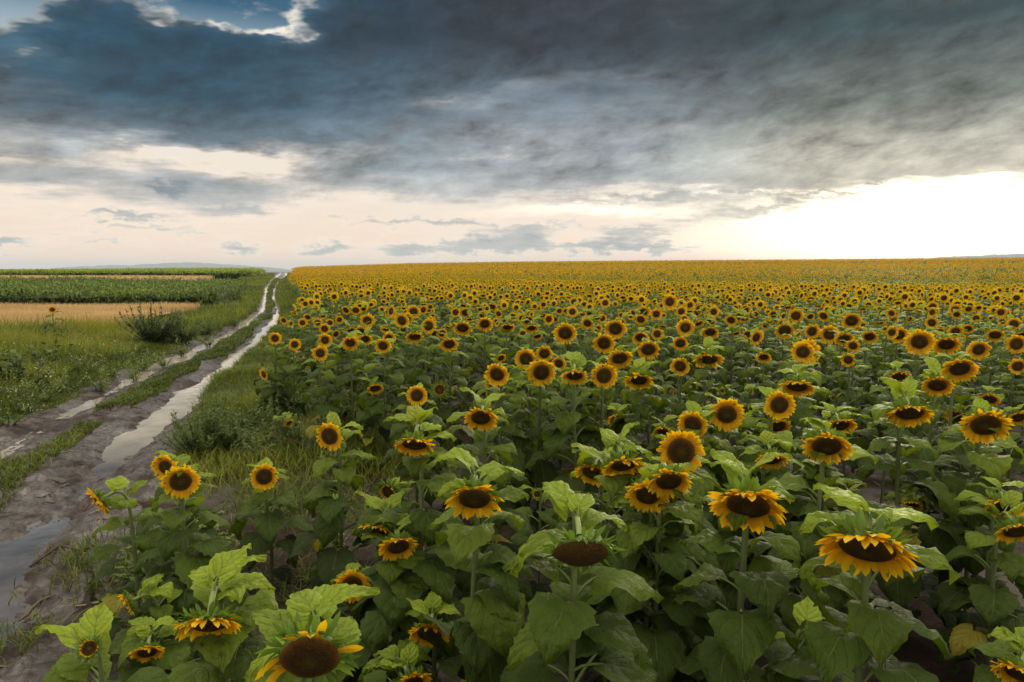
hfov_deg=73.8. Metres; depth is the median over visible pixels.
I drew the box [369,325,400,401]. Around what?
sunflower
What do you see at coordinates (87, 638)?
young sunflower
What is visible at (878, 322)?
sunflower
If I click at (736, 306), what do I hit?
sunflower
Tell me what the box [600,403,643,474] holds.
sunflower
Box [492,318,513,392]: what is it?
sunflower
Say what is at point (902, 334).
sunflower
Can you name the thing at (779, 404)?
sunflower
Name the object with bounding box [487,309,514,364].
sunflower
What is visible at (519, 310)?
sunflower
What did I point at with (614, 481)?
sunflower
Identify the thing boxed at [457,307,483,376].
sunflower
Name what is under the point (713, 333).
sunflower
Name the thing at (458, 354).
sunflower
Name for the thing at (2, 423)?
weed
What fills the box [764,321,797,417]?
sunflower
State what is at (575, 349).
sunflower
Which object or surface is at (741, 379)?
sunflower
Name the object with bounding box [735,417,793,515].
sunflower
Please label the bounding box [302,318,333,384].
sunflower
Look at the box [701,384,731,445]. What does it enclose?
young sunflower
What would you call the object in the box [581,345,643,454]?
sunflower
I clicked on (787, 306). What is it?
sunflower
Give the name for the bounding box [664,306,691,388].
sunflower
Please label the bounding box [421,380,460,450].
sunflower
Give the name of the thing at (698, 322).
sunflower
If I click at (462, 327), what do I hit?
sunflower
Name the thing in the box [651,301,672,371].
sunflower
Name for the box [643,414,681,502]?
sunflower
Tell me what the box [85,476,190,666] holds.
sunflower
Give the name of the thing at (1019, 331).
sunflower
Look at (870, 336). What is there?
sunflower
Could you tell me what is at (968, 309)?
sunflower
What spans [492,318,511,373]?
sunflower
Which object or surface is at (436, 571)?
sunflower
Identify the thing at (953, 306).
sunflower
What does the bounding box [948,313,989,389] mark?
sunflower
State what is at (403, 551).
sunflower
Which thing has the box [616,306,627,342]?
sunflower
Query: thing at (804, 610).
young sunflower
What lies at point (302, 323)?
sunflower
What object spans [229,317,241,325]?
weed
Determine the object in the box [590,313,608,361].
sunflower
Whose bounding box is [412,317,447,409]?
sunflower
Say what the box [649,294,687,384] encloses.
sunflower
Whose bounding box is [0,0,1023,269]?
sky
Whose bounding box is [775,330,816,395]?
sunflower
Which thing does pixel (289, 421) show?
sunflower
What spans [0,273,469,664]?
grass
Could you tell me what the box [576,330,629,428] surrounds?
sunflower
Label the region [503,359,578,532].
sunflower
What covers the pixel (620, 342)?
sunflower
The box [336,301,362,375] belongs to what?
sunflower
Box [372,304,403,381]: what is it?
sunflower
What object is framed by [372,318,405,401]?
sunflower
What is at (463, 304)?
sunflower
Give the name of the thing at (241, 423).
weed
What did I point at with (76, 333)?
weed
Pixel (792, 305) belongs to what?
sunflower
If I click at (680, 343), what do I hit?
sunflower
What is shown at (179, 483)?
sunflower
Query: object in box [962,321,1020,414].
sunflower
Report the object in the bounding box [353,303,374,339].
sunflower
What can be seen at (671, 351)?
sunflower
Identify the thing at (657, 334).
sunflower
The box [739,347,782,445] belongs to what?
sunflower
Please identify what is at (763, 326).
sunflower
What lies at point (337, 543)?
weed
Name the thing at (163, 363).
weed
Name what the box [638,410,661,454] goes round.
young sunflower
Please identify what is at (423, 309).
sunflower
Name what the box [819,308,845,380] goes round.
sunflower
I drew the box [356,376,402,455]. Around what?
sunflower
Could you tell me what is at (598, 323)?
sunflower
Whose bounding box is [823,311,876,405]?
sunflower
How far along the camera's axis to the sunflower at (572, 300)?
16.02 m
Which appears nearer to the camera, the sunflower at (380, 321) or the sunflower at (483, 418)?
the sunflower at (483, 418)
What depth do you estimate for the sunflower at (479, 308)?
17.19 m
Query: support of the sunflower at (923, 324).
on the ground at (919, 650)
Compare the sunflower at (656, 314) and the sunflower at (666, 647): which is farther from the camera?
the sunflower at (656, 314)
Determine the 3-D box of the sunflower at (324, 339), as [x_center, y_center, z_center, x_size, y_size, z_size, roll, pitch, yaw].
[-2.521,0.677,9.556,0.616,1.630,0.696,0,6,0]
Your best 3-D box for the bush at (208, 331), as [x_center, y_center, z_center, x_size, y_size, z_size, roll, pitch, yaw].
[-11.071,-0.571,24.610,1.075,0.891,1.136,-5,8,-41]
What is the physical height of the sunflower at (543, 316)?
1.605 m
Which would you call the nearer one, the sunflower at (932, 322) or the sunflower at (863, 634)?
the sunflower at (863, 634)
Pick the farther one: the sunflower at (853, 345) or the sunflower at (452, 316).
the sunflower at (452, 316)
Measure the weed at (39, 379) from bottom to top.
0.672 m
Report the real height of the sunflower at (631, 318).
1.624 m
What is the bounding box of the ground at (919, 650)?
[3,272,1023,681]
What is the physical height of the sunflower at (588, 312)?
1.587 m
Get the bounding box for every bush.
[112,299,186,343]
[155,400,238,459]
[159,314,203,343]
[190,315,222,334]
[200,407,265,453]
[225,376,269,398]
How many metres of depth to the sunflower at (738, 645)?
2.62 m
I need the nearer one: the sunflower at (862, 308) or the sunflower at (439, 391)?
the sunflower at (439, 391)
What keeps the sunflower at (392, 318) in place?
on the ground at (919, 650)
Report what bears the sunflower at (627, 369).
on the ground at (919, 650)
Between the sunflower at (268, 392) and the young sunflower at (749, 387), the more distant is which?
the sunflower at (268, 392)
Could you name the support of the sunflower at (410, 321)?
on the ground at (919, 650)
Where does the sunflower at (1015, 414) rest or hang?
on the ground at (919, 650)
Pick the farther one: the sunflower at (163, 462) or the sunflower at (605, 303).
the sunflower at (605, 303)
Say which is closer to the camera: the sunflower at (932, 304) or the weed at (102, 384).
the weed at (102, 384)
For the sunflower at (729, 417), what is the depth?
4.64 m
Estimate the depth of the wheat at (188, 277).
98.92 m
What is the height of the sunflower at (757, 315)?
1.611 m
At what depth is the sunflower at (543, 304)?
15.92 m
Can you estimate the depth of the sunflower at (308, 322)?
17.53 m
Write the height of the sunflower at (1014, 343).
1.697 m
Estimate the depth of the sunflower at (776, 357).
12.05 m
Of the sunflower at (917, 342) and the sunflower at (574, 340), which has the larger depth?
the sunflower at (574, 340)
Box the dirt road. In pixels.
[0,273,287,681]
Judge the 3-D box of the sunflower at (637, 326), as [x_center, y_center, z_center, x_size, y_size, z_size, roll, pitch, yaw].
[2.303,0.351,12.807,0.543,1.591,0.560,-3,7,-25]
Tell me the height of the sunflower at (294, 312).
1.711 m
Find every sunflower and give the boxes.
[35,601,168,681]
[42,306,63,342]
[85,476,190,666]
[108,574,234,681]
[109,616,192,681]
[133,463,252,658]
[135,450,218,570]
[167,543,278,681]
[230,456,313,584]
[242,583,379,681]
[253,332,292,413]
[257,367,290,418]
[262,412,298,457]
[273,315,299,379]
[273,338,314,420]
[284,320,297,347]
[285,350,308,383]
[286,411,379,612]
[287,305,308,363]
[291,318,317,370]
[294,300,316,365]
[295,310,323,388]
[299,343,347,458]
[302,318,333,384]
[303,320,315,345]
[307,333,350,425]
[308,323,341,393]
[309,308,330,369]
[319,563,392,681]
[323,318,341,353]
[323,329,343,371]
[331,314,347,363]
[332,330,369,449]
[333,320,364,388]
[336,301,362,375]
[336,326,389,436]
[341,321,387,411]
[341,513,437,681]
[345,301,372,387]
[350,405,480,671]
[350,488,431,673]
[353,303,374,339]
[354,313,387,394]
[356,334,408,451]
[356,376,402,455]
[358,639,440,681]
[359,314,373,364]
[366,476,426,548]
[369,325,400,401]
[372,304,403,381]
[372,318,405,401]
[372,331,409,419]
[377,311,388,360]
[380,300,401,363]
[380,382,446,507]
[381,307,401,363]
[386,591,465,681]
[390,313,431,406]
[392,312,423,383]
[392,324,439,422]
[392,328,417,395]
[393,306,417,368]
[397,305,409,339]
[397,305,426,368]
[411,305,430,371]
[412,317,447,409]
[417,296,434,354]
[417,316,445,383]
[417,447,560,681]
[418,326,446,398]
[421,303,439,359]
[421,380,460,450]
[424,323,452,409]
[426,312,444,365]
[426,332,469,448]
[426,386,533,608]
[438,317,466,407]
[441,314,484,425]
[444,307,470,361]
[445,304,469,350]
[447,300,466,338]
[447,322,471,386]
[453,310,482,385]
[455,371,525,490]
[457,299,478,355]
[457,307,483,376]
[465,309,500,396]
[466,362,535,551]
[467,315,499,396]
[470,310,489,376]
[472,348,510,454]
[473,305,496,361]
[475,305,487,349]
[480,301,504,352]
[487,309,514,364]
[487,315,527,392]
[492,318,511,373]
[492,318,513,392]
[497,346,557,486]
[497,393,527,435]
[500,481,664,681]
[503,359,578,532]
[505,313,532,365]
[508,315,556,411]
[508,327,529,406]
[509,309,523,364]
[509,312,521,369]
[510,484,568,596]
[511,310,537,388]
[515,309,535,348]
[523,351,608,540]
[524,330,553,410]
[525,345,570,465]
[528,309,552,348]
[533,300,552,341]
[534,314,558,388]
[537,299,555,345]
[545,354,580,463]
[546,322,587,441]
[547,307,568,349]
[547,332,570,400]
[548,313,569,349]
[549,443,660,670]
[551,317,578,370]
[551,421,679,677]
[552,306,578,371]
[560,297,581,350]
[560,306,584,370]
[561,300,586,366]
[570,360,638,509]
[575,314,607,420]
[575,315,602,386]
[576,309,591,366]
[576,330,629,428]
[576,462,709,681]
[579,309,602,363]
[580,324,602,398]
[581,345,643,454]
[584,308,597,334]
[585,309,606,354]
[589,318,639,419]
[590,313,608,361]
[592,337,628,388]
[594,298,616,339]
[597,462,721,681]
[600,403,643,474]
[605,357,666,515]
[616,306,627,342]
[616,312,641,412]
[617,324,634,376]
[620,429,727,648]
[621,327,659,431]
[622,337,678,453]
[624,323,643,370]
[625,312,637,359]
[627,308,651,369]
[628,308,659,404]
[632,305,654,361]
[637,328,674,413]
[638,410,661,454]
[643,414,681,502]
[644,307,668,370]
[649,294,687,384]
[650,316,676,394]
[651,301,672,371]
[651,333,695,432]
[657,357,713,433]
[661,400,738,584]
[663,390,687,428]
[664,306,681,359]
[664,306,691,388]
[664,318,702,412]
[668,336,733,481]
[671,315,701,390]
[671,448,829,681]
[673,300,697,371]
[674,312,713,397]
[681,301,711,379]
[685,304,694,365]
[686,306,717,383]
[691,320,728,422]
[693,314,719,377]
[701,305,726,355]
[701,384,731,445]
[701,392,767,565]
[701,429,806,613]
[704,293,726,351]
[705,317,718,379]
[714,313,750,400]
[719,325,741,389]
[721,306,750,383]
[721,384,763,460]
[724,304,743,348]
[724,307,757,376]
[725,326,769,432]
[726,308,756,396]
[726,415,755,482]
[730,324,763,417]
[733,304,757,365]
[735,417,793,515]
[736,386,818,594]
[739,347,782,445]
[742,379,808,445]
[747,596,854,681]
[750,316,777,383]
[751,307,764,364]
[751,321,778,373]
[756,362,832,521]
[759,309,784,379]
[760,311,792,397]
[761,482,961,681]
[763,341,826,463]
[764,313,796,388]
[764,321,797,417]
[766,417,882,648]
[768,298,796,350]
[772,329,809,379]
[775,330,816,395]
[776,308,805,374]
[778,304,805,351]
[782,401,871,601]
[785,321,806,358]
[785,338,825,430]
[788,324,827,410]
[791,436,817,515]
[800,309,815,367]
[801,296,824,370]
[807,324,845,406]
[810,328,864,436]
[811,305,847,392]
[815,477,867,511]
[817,392,853,436]
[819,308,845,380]
[820,310,840,375]
[820,331,848,403]
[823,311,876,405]
[824,307,861,383]
[825,352,877,476]
[826,338,882,449]
[830,307,842,362]
[839,361,922,503]
[840,305,862,370]
[841,326,885,437]
[842,320,873,391]
[845,322,873,382]
[847,298,878,373]
[851,375,985,627]
[855,309,898,404]
[858,305,882,359]
[861,326,902,425]
[867,299,887,349]
[867,326,893,393]
[868,327,944,480]
[872,382,915,454]
[873,327,912,393]
[874,323,907,384]
[875,306,906,357]
[877,317,901,369]
[878,308,913,368]
[881,355,983,576]
[883,483,939,573]
[898,314,912,358]
[899,302,929,361]
[899,307,938,375]
[903,347,933,435]
[905,328,931,395]
[907,314,929,368]
[909,323,947,395]
[915,353,995,506]
[915,394,1023,629]
[916,317,946,395]
[918,302,942,335]
[919,330,970,468]
[924,325,980,405]
[930,309,969,384]
[932,476,1023,664]
[938,335,972,383]
[939,304,967,343]
[939,319,985,411]
[941,490,1023,680]
[942,339,994,454]
[943,403,988,496]
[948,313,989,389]
[955,303,978,385]
[962,321,1006,405]
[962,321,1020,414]
[965,385,1021,488]
[966,301,985,336]
[968,626,1023,681]
[980,307,1009,375]
[982,334,1023,454]
[984,404,1023,501]
[991,317,1018,372]
[991,324,1023,430]
[991,358,1023,457]
[993,324,1022,380]
[995,314,1023,406]
[999,334,1023,416]
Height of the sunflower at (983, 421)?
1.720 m
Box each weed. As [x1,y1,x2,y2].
[0,339,31,358]
[0,363,32,396]
[0,404,39,425]
[4,378,44,413]
[22,361,55,385]
[30,369,67,402]
[44,368,86,391]
[63,325,85,342]
[71,350,96,373]
[83,342,104,361]
[83,367,119,391]
[91,354,126,377]
[103,334,137,359]
[112,545,150,583]
[113,357,149,381]
[121,333,142,349]
[131,348,162,370]
[148,349,172,367]
[149,510,225,529]
[170,337,194,356]
[194,390,226,426]
[197,335,218,346]
[199,523,239,549]
[220,402,263,430]
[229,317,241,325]
[230,363,255,377]
[231,429,287,459]
[239,398,277,426]
[248,345,269,356]
[266,401,306,437]
[277,414,315,446]
[288,384,312,415]
[307,380,326,423]
[319,445,370,470]
[319,479,347,549]
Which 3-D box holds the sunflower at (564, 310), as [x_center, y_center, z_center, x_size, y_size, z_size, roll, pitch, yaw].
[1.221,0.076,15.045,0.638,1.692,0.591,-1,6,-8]
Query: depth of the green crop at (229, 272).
115.03 m
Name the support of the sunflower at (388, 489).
on the ground at (919, 650)
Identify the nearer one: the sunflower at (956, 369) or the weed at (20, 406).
the sunflower at (956, 369)
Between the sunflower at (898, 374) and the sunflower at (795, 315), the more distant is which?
the sunflower at (795, 315)
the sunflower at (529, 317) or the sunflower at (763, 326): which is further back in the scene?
the sunflower at (763, 326)
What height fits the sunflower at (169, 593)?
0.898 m
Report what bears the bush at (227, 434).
on the ground at (919, 650)
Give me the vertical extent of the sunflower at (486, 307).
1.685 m
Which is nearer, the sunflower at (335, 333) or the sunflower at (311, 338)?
the sunflower at (311, 338)
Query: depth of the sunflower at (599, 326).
11.68 m
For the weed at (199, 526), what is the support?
on the ground at (919, 650)
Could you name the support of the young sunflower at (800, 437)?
on the ground at (919, 650)
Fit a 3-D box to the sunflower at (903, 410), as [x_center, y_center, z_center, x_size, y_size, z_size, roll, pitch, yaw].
[2.389,1.121,4.229,0.690,1.840,0.701,0,6,0]
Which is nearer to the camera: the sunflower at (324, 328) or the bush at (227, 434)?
the bush at (227, 434)
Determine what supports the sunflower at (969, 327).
on the ground at (919, 650)
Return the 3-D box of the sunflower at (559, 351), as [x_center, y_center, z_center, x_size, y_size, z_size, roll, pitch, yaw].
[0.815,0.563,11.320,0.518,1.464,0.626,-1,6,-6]
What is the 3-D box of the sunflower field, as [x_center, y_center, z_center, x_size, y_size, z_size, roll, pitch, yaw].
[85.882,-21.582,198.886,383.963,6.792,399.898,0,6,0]
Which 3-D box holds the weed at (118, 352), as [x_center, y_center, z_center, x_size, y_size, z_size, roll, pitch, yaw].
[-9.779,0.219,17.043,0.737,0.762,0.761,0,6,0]
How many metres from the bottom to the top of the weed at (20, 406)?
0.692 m
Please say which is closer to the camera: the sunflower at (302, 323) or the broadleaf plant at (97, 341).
the sunflower at (302, 323)
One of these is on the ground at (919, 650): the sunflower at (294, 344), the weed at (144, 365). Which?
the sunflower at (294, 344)
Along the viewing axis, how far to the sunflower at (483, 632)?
2.69 m
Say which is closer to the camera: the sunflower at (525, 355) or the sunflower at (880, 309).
the sunflower at (525, 355)
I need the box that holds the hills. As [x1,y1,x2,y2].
[58,262,292,271]
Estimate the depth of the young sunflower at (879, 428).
8.79 m
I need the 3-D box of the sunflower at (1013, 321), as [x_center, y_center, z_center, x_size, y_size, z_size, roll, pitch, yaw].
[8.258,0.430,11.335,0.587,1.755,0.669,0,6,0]
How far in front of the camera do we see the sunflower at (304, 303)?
16.05 m
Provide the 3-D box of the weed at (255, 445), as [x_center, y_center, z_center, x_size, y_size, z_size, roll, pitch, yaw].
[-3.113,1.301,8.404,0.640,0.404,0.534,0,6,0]
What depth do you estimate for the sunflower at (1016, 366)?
8.03 m
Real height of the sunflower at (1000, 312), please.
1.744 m
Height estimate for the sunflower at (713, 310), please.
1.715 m
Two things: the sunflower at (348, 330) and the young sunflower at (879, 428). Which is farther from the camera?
the sunflower at (348, 330)
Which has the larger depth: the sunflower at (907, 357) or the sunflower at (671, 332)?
the sunflower at (671, 332)
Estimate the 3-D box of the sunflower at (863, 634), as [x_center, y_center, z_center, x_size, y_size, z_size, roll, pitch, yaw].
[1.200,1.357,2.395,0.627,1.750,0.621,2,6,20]
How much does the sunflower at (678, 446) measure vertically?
1.647 m
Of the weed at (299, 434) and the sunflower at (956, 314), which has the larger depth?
the sunflower at (956, 314)
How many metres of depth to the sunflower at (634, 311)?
13.42 m
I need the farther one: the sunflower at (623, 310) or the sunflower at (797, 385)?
the sunflower at (623, 310)
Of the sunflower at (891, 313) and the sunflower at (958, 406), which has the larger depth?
the sunflower at (891, 313)
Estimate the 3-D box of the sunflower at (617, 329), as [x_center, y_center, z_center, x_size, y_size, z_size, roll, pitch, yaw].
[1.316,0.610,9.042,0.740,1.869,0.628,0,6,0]
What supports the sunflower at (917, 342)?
on the ground at (919, 650)
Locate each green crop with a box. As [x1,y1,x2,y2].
[0,267,267,278]
[0,274,250,305]
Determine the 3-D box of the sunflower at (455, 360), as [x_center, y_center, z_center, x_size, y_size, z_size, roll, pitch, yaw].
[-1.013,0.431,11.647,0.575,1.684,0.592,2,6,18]
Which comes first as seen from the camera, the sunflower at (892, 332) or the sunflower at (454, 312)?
the sunflower at (892, 332)
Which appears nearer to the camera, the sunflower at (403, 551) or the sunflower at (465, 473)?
the sunflower at (403, 551)
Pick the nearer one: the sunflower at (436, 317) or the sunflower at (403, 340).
the sunflower at (403, 340)
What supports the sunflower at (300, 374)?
on the ground at (919, 650)
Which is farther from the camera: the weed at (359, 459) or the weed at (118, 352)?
the weed at (118, 352)
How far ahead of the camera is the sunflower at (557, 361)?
8.03 m
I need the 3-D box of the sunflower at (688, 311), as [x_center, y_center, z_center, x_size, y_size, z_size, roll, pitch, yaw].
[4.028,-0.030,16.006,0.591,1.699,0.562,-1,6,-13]
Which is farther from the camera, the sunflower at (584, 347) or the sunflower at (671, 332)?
the sunflower at (671, 332)
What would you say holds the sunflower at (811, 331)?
on the ground at (919, 650)
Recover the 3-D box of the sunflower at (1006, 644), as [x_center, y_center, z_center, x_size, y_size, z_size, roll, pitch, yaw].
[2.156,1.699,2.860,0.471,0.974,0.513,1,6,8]
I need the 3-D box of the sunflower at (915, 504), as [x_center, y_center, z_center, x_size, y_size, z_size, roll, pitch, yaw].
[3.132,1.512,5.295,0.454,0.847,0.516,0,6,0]
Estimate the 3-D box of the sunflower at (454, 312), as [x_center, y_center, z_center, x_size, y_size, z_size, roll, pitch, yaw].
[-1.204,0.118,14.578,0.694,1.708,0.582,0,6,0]
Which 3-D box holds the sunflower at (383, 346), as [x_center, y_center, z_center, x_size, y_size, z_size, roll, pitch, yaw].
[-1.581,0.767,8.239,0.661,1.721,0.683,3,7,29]
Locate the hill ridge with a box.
[930,254,1023,259]
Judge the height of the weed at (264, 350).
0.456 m
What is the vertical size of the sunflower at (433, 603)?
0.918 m
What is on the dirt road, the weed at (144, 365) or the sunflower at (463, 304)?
the weed at (144, 365)
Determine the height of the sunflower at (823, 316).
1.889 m
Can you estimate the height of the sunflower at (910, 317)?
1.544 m
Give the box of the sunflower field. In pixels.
[286,257,1023,361]
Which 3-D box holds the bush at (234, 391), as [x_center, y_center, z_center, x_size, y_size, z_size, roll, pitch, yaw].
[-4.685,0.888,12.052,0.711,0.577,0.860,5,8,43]
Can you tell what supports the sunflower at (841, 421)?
on the ground at (919, 650)
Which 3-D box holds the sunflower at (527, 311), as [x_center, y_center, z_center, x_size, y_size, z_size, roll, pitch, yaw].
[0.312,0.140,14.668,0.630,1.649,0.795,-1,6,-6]
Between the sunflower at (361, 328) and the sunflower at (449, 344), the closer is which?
the sunflower at (449, 344)
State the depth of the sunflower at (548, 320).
11.71 m
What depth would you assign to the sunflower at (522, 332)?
11.38 m
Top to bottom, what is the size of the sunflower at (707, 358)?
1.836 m
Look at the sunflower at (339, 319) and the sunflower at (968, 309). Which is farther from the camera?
the sunflower at (339, 319)
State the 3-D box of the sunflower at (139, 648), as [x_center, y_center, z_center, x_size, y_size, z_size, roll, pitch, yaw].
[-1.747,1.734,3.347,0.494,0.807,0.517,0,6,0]
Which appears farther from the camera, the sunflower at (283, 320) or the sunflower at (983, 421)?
the sunflower at (283, 320)
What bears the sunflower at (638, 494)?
on the ground at (919, 650)
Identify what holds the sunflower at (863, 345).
on the ground at (919, 650)
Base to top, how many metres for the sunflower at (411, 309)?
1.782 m
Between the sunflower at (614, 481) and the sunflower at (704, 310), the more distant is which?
the sunflower at (704, 310)
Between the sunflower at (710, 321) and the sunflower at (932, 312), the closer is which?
the sunflower at (932, 312)
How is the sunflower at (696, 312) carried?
on the ground at (919, 650)
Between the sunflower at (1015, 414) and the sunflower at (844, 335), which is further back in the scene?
the sunflower at (844, 335)
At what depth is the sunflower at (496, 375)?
5.47 m
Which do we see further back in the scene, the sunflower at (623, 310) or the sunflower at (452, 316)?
the sunflower at (623, 310)
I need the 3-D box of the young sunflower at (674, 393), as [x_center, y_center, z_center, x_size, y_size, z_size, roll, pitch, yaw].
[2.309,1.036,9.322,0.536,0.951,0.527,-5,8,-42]
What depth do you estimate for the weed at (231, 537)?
5.45 m
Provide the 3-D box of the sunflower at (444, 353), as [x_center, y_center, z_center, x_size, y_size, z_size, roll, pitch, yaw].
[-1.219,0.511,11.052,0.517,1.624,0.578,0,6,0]
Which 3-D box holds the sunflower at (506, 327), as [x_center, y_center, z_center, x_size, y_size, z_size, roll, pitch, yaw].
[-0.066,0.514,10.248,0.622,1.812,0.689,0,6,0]
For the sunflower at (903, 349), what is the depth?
11.36 m
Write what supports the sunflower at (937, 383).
on the ground at (919, 650)
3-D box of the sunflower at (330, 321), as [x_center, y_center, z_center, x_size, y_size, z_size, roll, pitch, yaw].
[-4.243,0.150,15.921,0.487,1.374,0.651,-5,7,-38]
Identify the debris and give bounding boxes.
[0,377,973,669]
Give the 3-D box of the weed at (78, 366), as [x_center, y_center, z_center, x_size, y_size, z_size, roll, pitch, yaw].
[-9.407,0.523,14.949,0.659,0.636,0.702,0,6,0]
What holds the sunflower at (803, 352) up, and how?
on the ground at (919, 650)
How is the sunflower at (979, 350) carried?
on the ground at (919, 650)
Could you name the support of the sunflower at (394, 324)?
on the ground at (919, 650)
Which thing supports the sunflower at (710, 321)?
on the ground at (919, 650)
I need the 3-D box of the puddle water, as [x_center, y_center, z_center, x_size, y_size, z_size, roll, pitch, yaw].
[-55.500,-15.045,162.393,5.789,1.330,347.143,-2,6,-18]
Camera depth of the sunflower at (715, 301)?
15.89 m
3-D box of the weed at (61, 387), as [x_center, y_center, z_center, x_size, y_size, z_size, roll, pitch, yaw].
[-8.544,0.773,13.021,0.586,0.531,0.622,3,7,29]
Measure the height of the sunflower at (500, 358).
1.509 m
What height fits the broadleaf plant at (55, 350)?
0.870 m
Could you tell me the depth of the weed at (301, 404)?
11.04 m
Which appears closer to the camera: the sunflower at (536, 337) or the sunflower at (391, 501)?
the sunflower at (391, 501)
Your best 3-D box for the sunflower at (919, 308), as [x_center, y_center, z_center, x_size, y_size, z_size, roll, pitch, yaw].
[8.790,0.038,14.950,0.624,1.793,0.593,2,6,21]
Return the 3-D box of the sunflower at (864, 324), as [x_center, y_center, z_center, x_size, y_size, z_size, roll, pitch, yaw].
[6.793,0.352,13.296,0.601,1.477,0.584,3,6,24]
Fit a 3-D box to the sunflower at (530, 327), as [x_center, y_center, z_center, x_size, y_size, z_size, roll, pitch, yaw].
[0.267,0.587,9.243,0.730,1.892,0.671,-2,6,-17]
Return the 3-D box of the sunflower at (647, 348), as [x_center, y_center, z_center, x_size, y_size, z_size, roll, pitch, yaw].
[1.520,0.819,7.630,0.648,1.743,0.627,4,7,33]
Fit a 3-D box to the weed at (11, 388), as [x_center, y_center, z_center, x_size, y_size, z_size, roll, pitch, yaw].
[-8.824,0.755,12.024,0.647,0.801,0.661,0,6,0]
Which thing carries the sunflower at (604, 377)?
on the ground at (919, 650)
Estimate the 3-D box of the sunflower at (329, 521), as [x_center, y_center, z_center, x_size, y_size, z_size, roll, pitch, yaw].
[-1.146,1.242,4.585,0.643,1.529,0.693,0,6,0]
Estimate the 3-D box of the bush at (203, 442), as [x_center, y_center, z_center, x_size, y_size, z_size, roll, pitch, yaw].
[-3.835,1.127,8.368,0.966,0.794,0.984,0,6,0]
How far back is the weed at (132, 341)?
19.14 m
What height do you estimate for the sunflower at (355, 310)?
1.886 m
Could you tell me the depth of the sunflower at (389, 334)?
9.97 m
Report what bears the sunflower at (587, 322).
on the ground at (919, 650)
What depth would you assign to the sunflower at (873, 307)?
15.27 m
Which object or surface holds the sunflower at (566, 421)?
on the ground at (919, 650)
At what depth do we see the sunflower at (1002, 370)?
10.01 m
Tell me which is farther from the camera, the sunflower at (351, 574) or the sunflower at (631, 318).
the sunflower at (631, 318)
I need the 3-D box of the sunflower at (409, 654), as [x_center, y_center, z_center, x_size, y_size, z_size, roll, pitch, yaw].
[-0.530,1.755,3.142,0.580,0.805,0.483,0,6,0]
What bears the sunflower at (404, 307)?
on the ground at (919, 650)
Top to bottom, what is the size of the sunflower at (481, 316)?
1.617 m
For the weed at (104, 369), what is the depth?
14.95 m
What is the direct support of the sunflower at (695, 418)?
on the ground at (919, 650)
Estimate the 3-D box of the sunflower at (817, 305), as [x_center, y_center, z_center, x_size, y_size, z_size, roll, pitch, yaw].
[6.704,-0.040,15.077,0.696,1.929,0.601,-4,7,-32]
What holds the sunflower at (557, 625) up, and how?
on the ground at (919, 650)
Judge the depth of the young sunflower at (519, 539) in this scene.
4.69 m
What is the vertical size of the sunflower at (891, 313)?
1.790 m
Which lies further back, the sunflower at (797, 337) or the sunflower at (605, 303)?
the sunflower at (605, 303)
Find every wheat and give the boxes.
[0,274,212,280]
[0,301,202,327]
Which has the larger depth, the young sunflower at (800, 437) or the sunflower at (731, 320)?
the sunflower at (731, 320)
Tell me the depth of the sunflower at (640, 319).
11.26 m
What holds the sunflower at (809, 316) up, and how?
on the ground at (919, 650)
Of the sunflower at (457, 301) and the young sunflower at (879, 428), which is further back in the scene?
the sunflower at (457, 301)
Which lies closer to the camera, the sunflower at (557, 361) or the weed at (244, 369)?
the sunflower at (557, 361)
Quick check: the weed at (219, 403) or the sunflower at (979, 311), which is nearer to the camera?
the weed at (219, 403)
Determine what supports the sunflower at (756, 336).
on the ground at (919, 650)
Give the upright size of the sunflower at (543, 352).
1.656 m
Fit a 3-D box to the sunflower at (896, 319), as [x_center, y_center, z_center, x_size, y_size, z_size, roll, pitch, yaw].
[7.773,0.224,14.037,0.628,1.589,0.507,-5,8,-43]
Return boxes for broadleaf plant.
[0,347,53,384]
[23,338,83,365]
[72,340,98,353]
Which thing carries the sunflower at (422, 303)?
on the ground at (919, 650)
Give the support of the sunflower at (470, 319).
on the ground at (919, 650)
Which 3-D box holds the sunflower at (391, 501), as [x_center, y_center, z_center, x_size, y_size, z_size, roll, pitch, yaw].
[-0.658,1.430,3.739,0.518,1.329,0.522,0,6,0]
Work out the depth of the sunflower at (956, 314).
12.94 m
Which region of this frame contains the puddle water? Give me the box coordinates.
[0,273,286,646]
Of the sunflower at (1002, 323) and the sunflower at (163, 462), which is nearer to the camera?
the sunflower at (163, 462)
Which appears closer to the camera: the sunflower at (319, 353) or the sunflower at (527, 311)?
the sunflower at (319, 353)
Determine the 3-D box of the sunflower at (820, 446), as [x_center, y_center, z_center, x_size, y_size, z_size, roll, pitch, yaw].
[1.688,1.235,3.728,0.618,1.717,0.691,5,8,39]
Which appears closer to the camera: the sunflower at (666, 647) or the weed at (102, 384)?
the sunflower at (666, 647)
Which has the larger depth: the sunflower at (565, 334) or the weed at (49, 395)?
the weed at (49, 395)
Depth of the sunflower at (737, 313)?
13.00 m
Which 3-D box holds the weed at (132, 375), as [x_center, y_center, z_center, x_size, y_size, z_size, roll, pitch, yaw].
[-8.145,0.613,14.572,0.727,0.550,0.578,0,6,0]
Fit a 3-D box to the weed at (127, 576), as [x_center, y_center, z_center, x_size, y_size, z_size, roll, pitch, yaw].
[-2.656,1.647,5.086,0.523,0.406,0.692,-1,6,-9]

